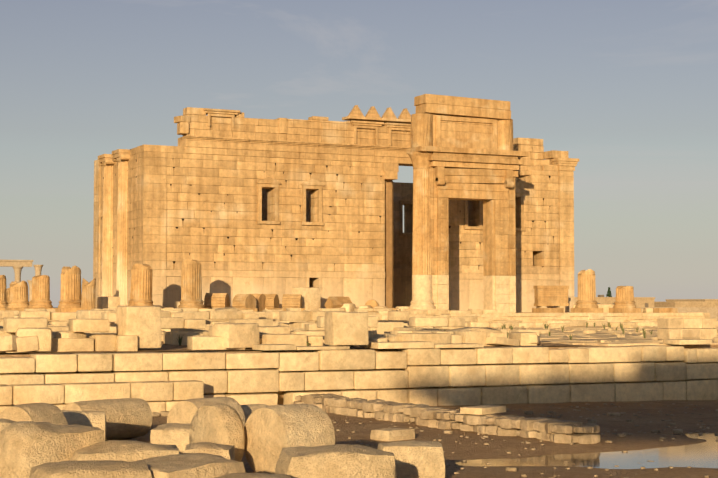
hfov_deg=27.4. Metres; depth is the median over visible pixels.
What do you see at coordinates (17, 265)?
distant colonnade and temenos wall
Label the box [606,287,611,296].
cypress foliage
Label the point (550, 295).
carved beam on supports
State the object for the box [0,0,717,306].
sky
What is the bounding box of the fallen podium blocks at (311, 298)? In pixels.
[96,287,709,326]
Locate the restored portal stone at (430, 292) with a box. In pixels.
[403,275,515,312]
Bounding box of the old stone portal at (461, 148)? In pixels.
[406,94,527,275]
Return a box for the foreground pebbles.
[130,403,717,477]
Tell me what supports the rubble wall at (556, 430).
on the terrain ground
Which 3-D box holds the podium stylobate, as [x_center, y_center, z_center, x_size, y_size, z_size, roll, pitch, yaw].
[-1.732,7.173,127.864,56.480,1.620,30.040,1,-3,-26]
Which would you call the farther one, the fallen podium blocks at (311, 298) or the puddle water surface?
the fallen podium blocks at (311, 298)
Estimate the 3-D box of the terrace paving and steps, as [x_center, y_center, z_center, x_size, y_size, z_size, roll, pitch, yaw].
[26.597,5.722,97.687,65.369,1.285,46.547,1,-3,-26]
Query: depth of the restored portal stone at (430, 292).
116.06 m
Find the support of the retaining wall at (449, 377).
on the terrain ground
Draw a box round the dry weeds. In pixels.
[176,319,715,345]
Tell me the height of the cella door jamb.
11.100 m
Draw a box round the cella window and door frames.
[256,163,525,307]
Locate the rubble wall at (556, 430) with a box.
[152,393,600,443]
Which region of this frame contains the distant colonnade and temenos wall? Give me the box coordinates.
[0,260,717,320]
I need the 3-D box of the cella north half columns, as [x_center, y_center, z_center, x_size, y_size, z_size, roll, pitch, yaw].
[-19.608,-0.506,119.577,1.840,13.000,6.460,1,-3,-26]
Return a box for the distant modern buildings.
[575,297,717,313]
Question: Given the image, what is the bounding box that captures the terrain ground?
[106,400,717,477]
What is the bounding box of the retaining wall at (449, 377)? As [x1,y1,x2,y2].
[0,339,717,413]
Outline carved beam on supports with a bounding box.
[533,285,568,305]
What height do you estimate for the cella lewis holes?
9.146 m
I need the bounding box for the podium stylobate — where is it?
[378,312,709,322]
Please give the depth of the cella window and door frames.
122.26 m
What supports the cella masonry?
on the podium stylobate
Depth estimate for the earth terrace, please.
57.47 m
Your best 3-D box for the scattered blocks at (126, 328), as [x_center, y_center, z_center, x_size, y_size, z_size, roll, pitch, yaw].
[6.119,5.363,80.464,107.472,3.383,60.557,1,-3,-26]
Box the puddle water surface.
[456,433,717,468]
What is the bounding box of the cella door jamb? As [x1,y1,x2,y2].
[385,180,392,307]
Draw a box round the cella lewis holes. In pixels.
[100,149,553,266]
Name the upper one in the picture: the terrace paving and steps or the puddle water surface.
the terrace paving and steps
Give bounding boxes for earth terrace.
[0,341,717,404]
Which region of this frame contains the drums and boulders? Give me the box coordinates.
[0,397,444,477]
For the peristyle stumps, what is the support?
on the podium stylobate
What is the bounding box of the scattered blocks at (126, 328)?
[0,306,717,414]
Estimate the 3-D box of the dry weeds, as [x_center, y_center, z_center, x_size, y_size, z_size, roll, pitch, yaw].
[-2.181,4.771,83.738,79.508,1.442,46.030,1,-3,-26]
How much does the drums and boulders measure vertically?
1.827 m
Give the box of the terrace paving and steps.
[393,318,717,345]
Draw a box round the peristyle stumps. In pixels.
[0,259,677,312]
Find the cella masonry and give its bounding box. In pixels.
[93,138,578,311]
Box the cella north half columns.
[98,149,129,305]
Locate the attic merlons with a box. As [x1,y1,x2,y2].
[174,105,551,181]

